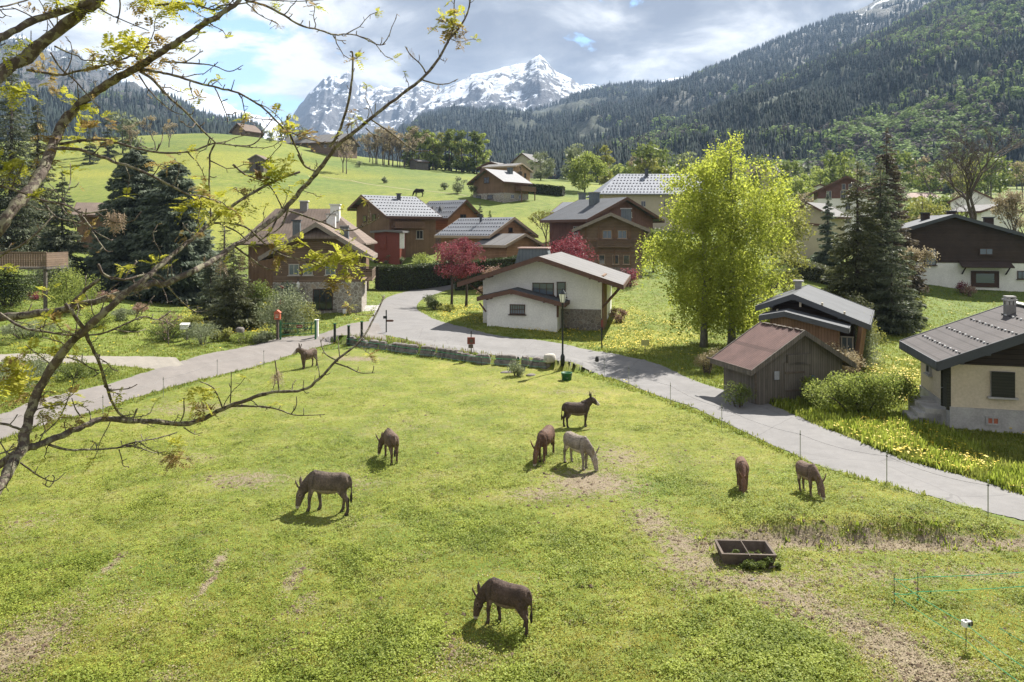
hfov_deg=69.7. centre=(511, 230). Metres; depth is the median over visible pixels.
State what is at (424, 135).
poplar
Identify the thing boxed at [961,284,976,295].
shrub
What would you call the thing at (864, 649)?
dry grass
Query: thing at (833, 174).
poplar
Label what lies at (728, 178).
leafy tree
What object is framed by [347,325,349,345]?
bollard post
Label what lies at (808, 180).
leafy tree
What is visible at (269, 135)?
leafy tree
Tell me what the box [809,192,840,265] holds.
spruce
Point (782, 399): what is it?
dandelions
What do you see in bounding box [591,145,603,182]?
spruce
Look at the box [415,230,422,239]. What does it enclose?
window
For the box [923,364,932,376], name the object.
window
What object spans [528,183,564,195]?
hedge
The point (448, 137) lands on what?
poplar
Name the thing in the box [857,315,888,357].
bush
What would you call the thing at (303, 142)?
farmhouse
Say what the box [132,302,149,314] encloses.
bush
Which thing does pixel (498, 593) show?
donkey
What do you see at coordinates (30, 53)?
tree
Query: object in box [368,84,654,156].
wooded ridge
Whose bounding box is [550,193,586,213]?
gable house
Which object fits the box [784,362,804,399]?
door
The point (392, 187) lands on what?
footpath
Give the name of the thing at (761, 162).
leafy tree
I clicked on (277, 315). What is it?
sign post
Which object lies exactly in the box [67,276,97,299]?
shrub
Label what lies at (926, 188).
leafy tree
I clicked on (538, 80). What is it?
snowy peak
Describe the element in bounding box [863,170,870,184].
spruce
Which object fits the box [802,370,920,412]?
bush
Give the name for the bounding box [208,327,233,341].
shrub
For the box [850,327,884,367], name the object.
bush
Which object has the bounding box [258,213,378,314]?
stone house
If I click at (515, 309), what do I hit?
window
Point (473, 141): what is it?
poplar
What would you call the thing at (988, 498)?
fence stake
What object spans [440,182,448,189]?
shrub
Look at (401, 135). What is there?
bare tree
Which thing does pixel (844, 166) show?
poplar
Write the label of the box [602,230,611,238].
window
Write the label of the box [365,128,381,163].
bare tree
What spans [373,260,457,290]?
hedge
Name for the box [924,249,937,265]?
window
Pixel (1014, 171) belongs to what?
leafy tree
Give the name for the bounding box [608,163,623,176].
leafy tree
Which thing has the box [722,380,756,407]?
bush
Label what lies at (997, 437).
meadow grass
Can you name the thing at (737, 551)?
weed clump
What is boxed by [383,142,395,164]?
bare tree
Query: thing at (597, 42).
sky
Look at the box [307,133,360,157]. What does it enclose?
farmhouse
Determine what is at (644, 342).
lawn sign
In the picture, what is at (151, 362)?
side path
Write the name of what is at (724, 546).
trough
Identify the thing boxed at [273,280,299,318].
shrub
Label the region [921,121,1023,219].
bare tree
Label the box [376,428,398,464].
donkey
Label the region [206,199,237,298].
larch
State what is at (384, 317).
direction post
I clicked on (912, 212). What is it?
street tree
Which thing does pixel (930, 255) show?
blossom tree
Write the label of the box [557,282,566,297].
window
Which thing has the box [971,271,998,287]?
window
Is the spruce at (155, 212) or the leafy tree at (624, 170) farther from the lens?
the leafy tree at (624, 170)
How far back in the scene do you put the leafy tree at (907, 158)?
253.28 m
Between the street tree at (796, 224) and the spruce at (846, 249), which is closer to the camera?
the spruce at (846, 249)
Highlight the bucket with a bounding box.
[561,371,571,380]
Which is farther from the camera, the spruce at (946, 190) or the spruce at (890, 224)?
the spruce at (946, 190)
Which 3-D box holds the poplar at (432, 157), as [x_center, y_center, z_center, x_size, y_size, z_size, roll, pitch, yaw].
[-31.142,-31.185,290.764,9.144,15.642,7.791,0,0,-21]
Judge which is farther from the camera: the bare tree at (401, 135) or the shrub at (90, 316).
the bare tree at (401, 135)
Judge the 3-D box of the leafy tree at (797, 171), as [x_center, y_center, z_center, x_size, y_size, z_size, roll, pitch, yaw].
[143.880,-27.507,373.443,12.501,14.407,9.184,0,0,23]
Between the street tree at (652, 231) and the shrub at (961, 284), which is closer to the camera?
the shrub at (961, 284)
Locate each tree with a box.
[0,0,480,494]
[104,110,144,152]
[122,123,138,149]
[134,115,157,149]
[162,122,177,146]
[265,130,274,141]
[293,127,307,138]
[332,139,356,172]
[337,140,352,173]
[356,132,373,163]
[358,138,372,161]
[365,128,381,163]
[367,140,384,163]
[374,125,398,165]
[375,127,401,165]
[377,139,388,165]
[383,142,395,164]
[389,135,408,166]
[392,138,402,165]
[397,133,404,165]
[403,132,423,167]
[408,126,432,159]
[452,176,467,192]
[468,185,478,196]
[476,265,499,294]
[528,151,555,179]
[528,209,552,245]
[560,142,585,179]
[567,151,608,191]
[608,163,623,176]
[620,161,633,173]
[631,141,671,173]
[631,157,669,173]
[633,144,668,173]
[642,226,673,271]
[654,147,675,168]
[670,157,699,173]
[673,151,699,173]
[707,161,734,188]
[736,214,814,310]
[738,196,770,231]
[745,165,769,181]
[749,156,772,181]
[756,189,800,250]
[758,197,816,261]
[773,159,801,187]
[774,178,815,204]
[786,163,805,178]
[786,173,819,197]
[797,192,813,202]
[804,161,831,183]
[810,166,830,184]
[819,150,864,183]
[854,161,872,181]
[876,150,919,190]
[888,181,911,210]
[897,245,940,293]
[898,205,923,222]
[900,196,943,220]
[900,197,950,222]
[904,155,934,198]
[909,168,930,191]
[916,170,942,192]
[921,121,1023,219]
[925,163,953,192]
[925,193,953,214]
[940,168,976,194]
[955,159,989,188]
[966,151,1009,191]
[972,155,1012,196]
[988,188,1023,232]
[1008,161,1023,188]
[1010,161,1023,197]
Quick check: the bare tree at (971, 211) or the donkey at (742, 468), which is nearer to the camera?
the donkey at (742, 468)
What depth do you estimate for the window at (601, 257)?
91.05 m
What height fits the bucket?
0.470 m
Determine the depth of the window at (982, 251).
83.09 m
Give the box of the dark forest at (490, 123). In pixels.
[319,79,698,172]
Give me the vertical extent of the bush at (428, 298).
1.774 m
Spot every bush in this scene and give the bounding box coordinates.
[0,269,39,306]
[0,318,58,338]
[0,353,60,390]
[22,250,77,289]
[26,290,48,299]
[33,264,105,313]
[40,358,118,378]
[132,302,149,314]
[144,319,184,341]
[179,321,222,344]
[229,331,257,343]
[422,294,438,306]
[429,299,443,310]
[437,303,455,311]
[608,306,628,321]
[693,347,720,373]
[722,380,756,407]
[799,375,837,406]
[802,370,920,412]
[826,341,866,375]
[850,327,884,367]
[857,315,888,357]
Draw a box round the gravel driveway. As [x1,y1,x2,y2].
[0,321,386,438]
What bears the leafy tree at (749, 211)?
on the ground at (334, 189)
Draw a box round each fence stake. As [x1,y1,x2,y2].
[886,451,887,480]
[987,480,988,516]
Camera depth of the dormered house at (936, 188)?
330.48 m
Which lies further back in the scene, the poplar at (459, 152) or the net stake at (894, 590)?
the poplar at (459, 152)
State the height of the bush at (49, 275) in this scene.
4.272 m
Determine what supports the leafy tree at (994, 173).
on the ground at (334, 189)
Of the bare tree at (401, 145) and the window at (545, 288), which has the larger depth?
the bare tree at (401, 145)
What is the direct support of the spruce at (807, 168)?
on the ground at (334, 189)
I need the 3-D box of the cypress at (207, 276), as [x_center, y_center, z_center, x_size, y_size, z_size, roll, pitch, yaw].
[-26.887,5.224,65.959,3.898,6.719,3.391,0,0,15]
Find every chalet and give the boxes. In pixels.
[347,193,442,256]
[427,200,483,243]
[434,214,538,261]
[467,167,535,202]
[572,208,649,277]
[755,280,873,371]
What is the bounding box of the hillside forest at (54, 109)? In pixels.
[0,34,264,140]
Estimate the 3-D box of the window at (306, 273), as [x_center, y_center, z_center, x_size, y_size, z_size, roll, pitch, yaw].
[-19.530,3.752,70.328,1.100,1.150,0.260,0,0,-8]
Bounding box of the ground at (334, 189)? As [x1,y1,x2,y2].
[0,133,1023,681]
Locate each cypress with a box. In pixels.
[189,252,221,322]
[201,249,266,332]
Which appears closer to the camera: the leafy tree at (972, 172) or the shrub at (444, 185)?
the shrub at (444, 185)
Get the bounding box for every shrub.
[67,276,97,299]
[83,308,114,326]
[92,289,118,301]
[109,308,135,320]
[116,320,143,332]
[178,313,203,326]
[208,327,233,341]
[243,278,277,326]
[251,285,315,334]
[252,331,275,342]
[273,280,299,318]
[292,301,320,329]
[355,160,362,166]
[410,252,433,264]
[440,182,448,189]
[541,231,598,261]
[621,268,640,286]
[846,291,880,325]
[905,292,931,316]
[954,281,970,292]
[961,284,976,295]
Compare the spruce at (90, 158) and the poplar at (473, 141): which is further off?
the poplar at (473, 141)
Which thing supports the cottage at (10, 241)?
on the ground at (334, 189)
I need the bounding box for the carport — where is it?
[473,233,545,261]
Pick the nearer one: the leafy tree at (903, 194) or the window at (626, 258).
the window at (626, 258)
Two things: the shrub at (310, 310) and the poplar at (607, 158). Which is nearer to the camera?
the shrub at (310, 310)
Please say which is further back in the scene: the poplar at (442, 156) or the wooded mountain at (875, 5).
the wooded mountain at (875, 5)
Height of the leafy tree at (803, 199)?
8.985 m
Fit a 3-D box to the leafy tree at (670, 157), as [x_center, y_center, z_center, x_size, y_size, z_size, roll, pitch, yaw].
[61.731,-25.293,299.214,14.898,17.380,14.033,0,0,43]
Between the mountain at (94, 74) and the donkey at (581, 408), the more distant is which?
the mountain at (94, 74)
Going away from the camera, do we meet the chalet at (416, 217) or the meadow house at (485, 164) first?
the chalet at (416, 217)
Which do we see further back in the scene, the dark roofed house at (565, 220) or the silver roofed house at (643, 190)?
the silver roofed house at (643, 190)
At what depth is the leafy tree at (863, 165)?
422.50 m
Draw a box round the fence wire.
[621,367,1018,486]
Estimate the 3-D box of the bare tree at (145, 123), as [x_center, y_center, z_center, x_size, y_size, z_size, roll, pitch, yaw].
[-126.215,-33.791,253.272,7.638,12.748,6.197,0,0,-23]
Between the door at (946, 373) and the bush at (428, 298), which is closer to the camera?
the door at (946, 373)
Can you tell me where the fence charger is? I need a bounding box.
[961,619,972,627]
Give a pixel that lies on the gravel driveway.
(274, 349)
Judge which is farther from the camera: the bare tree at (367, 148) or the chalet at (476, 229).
the bare tree at (367, 148)
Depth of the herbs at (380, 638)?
16.40 m
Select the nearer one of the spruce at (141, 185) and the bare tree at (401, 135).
the spruce at (141, 185)
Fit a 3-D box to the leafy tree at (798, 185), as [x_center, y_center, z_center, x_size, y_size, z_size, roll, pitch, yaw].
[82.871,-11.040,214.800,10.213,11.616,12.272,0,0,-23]
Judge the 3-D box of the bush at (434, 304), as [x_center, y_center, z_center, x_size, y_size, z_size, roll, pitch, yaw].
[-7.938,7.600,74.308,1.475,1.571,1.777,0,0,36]
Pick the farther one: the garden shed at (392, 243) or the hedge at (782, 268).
the garden shed at (392, 243)
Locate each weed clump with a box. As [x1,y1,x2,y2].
[507,359,524,376]
[730,549,759,553]
[739,556,781,568]
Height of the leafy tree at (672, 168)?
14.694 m
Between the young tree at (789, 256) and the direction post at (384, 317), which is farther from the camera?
the young tree at (789, 256)
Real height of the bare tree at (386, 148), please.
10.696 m
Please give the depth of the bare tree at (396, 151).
291.27 m
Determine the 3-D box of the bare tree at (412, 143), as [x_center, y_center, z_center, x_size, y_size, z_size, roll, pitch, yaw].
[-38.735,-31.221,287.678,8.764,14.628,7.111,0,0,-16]
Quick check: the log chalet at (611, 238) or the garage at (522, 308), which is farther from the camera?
the log chalet at (611, 238)
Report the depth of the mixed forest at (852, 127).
727.26 m
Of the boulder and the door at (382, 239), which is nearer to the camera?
the boulder
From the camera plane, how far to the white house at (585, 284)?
60.20 m
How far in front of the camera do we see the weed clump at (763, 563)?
17.74 m
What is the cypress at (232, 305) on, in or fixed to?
on the ground at (334, 189)
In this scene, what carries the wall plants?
on the stone wall
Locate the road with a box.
[368,285,1023,519]
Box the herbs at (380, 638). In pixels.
[0,360,1023,681]
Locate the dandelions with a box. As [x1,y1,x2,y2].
[11,292,1023,486]
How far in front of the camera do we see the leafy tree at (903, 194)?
198.67 m
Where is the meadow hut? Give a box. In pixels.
[409,159,429,169]
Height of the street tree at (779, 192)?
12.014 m
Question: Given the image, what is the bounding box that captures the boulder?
[543,353,555,362]
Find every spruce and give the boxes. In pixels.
[0,53,51,264]
[19,92,67,249]
[33,169,93,281]
[79,142,163,299]
[81,121,100,164]
[97,111,118,157]
[112,158,227,305]
[277,117,285,141]
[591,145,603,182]
[749,152,764,193]
[803,154,812,185]
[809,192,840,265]
[820,161,903,329]
[847,157,928,328]
[852,128,929,293]
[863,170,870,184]
[864,243,928,335]
[941,164,956,193]
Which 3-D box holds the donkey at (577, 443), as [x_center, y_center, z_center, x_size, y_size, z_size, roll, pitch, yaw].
[2.358,7.638,25.539,0.524,1.147,1.695,0,0,-34]
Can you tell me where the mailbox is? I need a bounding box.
[180,323,192,339]
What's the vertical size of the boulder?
0.538 m
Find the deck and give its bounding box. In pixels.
[0,252,68,308]
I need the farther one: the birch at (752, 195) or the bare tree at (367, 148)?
the bare tree at (367, 148)
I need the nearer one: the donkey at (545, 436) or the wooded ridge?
the donkey at (545, 436)
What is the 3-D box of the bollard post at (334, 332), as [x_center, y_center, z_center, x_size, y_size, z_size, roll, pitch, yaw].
[-12.703,7.503,52.684,0.190,1.750,0.190,0,0,0]
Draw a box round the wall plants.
[339,333,501,355]
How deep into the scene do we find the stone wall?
46.79 m
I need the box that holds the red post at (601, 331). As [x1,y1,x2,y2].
[601,318,602,347]
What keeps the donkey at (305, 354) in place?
on the ground at (334, 189)
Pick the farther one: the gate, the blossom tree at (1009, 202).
the blossom tree at (1009, 202)
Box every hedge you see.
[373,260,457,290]
[453,255,516,290]
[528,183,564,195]
[741,266,798,297]
[787,259,844,284]
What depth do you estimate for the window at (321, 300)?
70.48 m
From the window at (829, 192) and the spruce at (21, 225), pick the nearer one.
the spruce at (21, 225)
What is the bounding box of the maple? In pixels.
[433,236,486,306]
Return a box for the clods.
[0,370,1023,681]
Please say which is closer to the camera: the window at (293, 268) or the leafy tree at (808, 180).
the window at (293, 268)
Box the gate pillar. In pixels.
[314,319,318,336]
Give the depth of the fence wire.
23.62 m
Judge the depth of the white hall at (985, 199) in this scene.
149.86 m
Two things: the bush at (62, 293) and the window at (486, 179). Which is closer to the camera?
the bush at (62, 293)
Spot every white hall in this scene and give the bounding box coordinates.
[944,204,1022,231]
[947,190,994,208]
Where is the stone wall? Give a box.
[346,336,550,368]
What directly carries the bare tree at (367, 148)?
on the ground at (334, 189)
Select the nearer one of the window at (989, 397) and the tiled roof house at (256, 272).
the window at (989, 397)
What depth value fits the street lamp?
43.04 m
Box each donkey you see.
[293,344,317,368]
[295,469,351,515]
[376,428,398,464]
[472,577,532,636]
[530,425,554,466]
[561,391,599,427]
[563,431,599,471]
[735,456,748,493]
[795,460,825,499]
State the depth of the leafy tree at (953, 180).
250.51 m
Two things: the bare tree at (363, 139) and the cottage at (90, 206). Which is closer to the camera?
the cottage at (90, 206)
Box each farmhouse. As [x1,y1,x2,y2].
[229,123,260,137]
[283,136,316,147]
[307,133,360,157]
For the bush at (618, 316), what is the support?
on the ground at (334, 189)
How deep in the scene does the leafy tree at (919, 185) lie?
320.46 m
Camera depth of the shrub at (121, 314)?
61.52 m
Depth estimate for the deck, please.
60.00 m
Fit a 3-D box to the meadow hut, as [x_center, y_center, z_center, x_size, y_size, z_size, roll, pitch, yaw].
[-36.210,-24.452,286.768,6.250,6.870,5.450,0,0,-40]
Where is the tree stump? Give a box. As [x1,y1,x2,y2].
[235,327,244,340]
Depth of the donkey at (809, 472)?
21.53 m
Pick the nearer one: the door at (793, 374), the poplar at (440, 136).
the door at (793, 374)
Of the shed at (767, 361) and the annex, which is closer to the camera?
the shed at (767, 361)
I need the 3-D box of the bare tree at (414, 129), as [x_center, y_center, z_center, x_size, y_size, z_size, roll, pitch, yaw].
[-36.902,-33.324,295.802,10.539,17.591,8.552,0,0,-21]
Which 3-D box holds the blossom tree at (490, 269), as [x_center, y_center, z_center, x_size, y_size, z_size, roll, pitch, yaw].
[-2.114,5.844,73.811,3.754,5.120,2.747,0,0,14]
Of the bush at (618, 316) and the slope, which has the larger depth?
the slope
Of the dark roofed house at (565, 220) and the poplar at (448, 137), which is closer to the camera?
the dark roofed house at (565, 220)
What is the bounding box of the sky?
[0,0,873,121]
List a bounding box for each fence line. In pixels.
[894,593,1018,681]
[895,579,1023,666]
[895,586,1023,594]
[896,572,1021,579]
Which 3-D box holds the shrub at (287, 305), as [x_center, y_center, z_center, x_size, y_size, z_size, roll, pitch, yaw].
[-17.606,6.193,56.710,4.585,4.324,4.159,0,0,0]
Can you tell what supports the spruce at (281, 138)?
on the ground at (334, 189)
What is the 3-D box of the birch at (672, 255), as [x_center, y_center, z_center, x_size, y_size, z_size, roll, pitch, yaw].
[13.678,1.455,52.358,10.011,14.639,9.145,0,0,0]
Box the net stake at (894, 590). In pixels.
[893,574,894,604]
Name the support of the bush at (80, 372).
on the ground at (334, 189)
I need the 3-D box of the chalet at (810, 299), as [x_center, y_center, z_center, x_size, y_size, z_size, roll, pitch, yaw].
[19.656,7.770,47.241,6.350,8.860,8.894,0,0,28]
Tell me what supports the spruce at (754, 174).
on the ground at (334, 189)
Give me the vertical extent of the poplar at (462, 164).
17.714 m
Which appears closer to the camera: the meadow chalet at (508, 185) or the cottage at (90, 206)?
the cottage at (90, 206)
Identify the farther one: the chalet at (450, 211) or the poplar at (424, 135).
the poplar at (424, 135)
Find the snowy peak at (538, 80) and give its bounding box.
[391,55,599,131]
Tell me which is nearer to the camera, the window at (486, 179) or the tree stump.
the tree stump
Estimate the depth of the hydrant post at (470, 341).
45.98 m
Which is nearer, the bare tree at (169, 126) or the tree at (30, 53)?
the tree at (30, 53)
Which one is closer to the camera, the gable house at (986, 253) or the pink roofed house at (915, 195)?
the gable house at (986, 253)
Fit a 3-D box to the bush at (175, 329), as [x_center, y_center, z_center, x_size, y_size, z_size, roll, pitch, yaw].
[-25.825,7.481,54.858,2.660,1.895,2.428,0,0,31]
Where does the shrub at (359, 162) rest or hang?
on the ground at (334, 189)
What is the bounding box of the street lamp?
[558,288,566,365]
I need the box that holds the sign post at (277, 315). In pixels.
[274,310,280,339]
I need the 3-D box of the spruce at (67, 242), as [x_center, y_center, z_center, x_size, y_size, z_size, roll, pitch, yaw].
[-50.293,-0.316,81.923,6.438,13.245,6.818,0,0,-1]
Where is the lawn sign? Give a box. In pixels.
[641,340,648,345]
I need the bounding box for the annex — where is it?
[759,308,850,350]
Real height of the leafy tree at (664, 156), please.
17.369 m
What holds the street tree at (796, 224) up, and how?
on the ground at (334, 189)
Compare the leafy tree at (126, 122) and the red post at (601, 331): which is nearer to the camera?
the red post at (601, 331)
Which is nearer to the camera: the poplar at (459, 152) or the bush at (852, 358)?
the bush at (852, 358)
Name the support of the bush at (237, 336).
on the ground at (334, 189)
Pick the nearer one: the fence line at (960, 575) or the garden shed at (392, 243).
the fence line at (960, 575)
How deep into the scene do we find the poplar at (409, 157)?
297.19 m
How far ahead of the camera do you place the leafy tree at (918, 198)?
165.03 m
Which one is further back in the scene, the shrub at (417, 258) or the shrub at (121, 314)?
the shrub at (417, 258)
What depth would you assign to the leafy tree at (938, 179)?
302.17 m
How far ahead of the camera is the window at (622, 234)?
90.72 m
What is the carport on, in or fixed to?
on the ground at (334, 189)
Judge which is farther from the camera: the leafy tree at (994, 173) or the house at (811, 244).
the leafy tree at (994, 173)
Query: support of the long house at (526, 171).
on the ground at (334, 189)
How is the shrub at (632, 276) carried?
on the ground at (334, 189)
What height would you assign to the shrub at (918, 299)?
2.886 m
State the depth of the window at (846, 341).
43.22 m
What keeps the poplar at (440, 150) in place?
on the ground at (334, 189)
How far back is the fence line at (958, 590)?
16.40 m
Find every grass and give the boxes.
[0,255,1023,479]
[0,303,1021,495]
[0,361,1023,681]
[350,333,495,355]
[696,513,1022,551]
[771,398,1023,491]
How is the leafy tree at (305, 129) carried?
on the ground at (334, 189)
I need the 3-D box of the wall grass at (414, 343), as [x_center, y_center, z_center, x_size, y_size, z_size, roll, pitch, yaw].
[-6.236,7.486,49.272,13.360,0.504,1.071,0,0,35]
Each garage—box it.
[477,287,569,331]
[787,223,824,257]
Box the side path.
[0,353,182,368]
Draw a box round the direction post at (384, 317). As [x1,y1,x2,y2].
[383,310,393,331]
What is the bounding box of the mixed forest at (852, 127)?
[519,0,1023,187]
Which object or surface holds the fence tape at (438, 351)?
attached to the tape stake
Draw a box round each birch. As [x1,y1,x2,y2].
[634,150,781,347]
[666,130,800,344]
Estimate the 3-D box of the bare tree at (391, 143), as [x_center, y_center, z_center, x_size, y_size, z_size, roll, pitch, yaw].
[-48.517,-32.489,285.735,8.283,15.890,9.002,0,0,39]
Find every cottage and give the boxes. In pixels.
[0,231,40,251]
[71,202,105,249]
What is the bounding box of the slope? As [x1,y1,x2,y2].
[702,0,1023,167]
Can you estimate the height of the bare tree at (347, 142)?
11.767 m
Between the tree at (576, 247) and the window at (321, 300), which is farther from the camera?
the tree at (576, 247)
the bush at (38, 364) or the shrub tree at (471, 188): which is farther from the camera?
the shrub tree at (471, 188)
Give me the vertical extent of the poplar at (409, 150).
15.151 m
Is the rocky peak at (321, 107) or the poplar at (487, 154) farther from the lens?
the rocky peak at (321, 107)
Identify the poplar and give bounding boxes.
[400,132,413,165]
[402,126,418,165]
[413,132,425,159]
[420,129,433,158]
[422,132,445,169]
[423,136,437,168]
[430,138,443,169]
[436,132,448,168]
[439,138,452,169]
[442,130,460,170]
[444,129,459,170]
[450,129,470,171]
[450,141,462,170]
[456,139,472,171]
[465,131,484,172]
[466,134,483,173]
[475,143,491,164]
[477,133,489,162]
[596,145,615,183]
[814,170,830,184]
[825,167,839,185]
[835,156,855,176]
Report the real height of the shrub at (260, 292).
4.433 m
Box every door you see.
[379,236,386,248]
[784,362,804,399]
[941,367,950,409]
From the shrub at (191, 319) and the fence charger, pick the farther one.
the shrub at (191, 319)
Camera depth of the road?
33.65 m
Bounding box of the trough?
[714,538,776,565]
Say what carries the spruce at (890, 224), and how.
on the ground at (334, 189)
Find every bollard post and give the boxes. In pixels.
[333,323,335,342]
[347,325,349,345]
[360,321,362,337]
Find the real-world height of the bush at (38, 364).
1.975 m
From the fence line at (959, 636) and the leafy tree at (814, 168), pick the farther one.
the leafy tree at (814, 168)
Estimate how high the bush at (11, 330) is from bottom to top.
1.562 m
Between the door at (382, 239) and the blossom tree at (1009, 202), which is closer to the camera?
the blossom tree at (1009, 202)
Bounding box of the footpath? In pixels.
[322,176,466,195]
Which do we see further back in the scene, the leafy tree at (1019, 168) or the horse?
the leafy tree at (1019, 168)
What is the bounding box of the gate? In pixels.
[279,320,316,339]
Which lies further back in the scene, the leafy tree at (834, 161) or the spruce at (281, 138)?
the spruce at (281, 138)
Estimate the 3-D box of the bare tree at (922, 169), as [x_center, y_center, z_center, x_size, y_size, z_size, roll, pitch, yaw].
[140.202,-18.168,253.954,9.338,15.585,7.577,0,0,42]
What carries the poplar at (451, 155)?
on the ground at (334, 189)
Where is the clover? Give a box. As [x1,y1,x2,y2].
[0,362,1023,681]
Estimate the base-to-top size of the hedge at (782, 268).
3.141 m
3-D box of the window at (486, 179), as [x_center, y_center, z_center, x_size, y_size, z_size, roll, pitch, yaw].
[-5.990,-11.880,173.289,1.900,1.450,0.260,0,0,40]
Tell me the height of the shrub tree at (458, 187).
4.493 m
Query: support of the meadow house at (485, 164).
on the ground at (334, 189)
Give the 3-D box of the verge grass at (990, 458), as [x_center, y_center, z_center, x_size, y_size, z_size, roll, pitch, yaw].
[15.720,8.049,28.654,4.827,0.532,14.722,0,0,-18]
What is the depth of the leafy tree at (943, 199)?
169.58 m
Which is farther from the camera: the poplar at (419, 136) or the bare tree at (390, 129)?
the poplar at (419, 136)
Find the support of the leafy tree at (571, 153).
on the ground at (334, 189)
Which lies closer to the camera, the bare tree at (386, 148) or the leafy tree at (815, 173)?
the bare tree at (386, 148)
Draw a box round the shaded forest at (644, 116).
[489,0,930,163]
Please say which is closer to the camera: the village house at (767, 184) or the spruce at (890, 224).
the spruce at (890, 224)
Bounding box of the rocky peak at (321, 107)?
[283,71,441,136]
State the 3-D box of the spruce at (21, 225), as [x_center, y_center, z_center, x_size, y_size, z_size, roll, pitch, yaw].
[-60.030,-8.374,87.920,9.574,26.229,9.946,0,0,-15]
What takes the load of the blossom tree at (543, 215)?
on the ground at (334, 189)
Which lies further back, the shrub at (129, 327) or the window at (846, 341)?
the shrub at (129, 327)
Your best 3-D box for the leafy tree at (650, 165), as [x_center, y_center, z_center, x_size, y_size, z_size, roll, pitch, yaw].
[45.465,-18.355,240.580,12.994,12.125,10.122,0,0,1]
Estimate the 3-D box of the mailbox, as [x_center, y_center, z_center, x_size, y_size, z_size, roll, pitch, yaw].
[-24.228,7.708,54.695,0.880,1.670,0.440,0,0,0]
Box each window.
[287,264,299,275]
[302,264,313,275]
[313,289,332,310]
[324,264,335,275]
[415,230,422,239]
[483,177,488,183]
[508,304,525,315]
[532,283,554,295]
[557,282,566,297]
[599,255,605,264]
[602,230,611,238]
[612,255,619,264]
[618,230,626,238]
[622,255,629,264]
[826,191,831,198]
[841,336,853,354]
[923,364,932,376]
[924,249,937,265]
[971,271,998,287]
[979,248,994,255]
[987,371,1018,399]
[1016,271,1023,279]
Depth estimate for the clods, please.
16.90 m
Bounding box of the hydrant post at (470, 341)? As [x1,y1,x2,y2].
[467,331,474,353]
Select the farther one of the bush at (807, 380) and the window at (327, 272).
the window at (327, 272)
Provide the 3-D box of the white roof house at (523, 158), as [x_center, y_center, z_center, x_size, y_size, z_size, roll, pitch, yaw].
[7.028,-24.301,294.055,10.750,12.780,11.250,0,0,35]
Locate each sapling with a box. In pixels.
[151,311,183,343]
[300,282,308,322]
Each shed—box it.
[247,154,269,172]
[370,230,409,264]
[706,321,856,404]
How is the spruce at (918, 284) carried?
on the ground at (334, 189)
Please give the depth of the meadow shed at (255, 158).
205.03 m
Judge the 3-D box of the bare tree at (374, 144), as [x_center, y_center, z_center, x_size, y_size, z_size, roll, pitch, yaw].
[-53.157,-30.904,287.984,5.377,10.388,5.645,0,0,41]
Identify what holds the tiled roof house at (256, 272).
on the ground at (334, 189)
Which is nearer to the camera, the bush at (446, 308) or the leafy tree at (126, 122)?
the bush at (446, 308)
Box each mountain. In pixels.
[0,35,206,119]
[594,0,934,142]
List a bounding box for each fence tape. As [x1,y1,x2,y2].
[348,343,535,366]
[351,339,531,360]
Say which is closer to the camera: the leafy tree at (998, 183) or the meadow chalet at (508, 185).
the meadow chalet at (508, 185)
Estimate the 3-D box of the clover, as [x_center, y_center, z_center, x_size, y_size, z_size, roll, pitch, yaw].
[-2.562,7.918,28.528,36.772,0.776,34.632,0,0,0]
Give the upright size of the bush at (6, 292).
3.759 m
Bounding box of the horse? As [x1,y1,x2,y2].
[412,188,423,196]
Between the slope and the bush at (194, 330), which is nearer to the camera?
the bush at (194, 330)
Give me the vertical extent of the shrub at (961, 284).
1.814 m
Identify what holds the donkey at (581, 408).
on the ground at (334, 189)
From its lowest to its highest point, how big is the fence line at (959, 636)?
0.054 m
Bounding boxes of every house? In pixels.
[242,200,376,295]
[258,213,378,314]
[457,247,630,330]
[476,161,503,171]
[482,163,532,180]
[511,153,545,178]
[540,192,664,261]
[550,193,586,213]
[586,168,705,234]
[760,167,791,190]
[783,202,851,243]
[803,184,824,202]
[808,176,874,238]
[898,211,1023,291]
[899,295,1023,433]
[906,193,939,197]
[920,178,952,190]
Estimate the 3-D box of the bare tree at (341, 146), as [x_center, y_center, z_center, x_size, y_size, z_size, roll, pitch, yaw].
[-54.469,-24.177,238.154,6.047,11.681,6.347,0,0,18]
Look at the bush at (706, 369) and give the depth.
42.01 m
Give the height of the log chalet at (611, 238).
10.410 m
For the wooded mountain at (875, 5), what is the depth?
2102.40 m

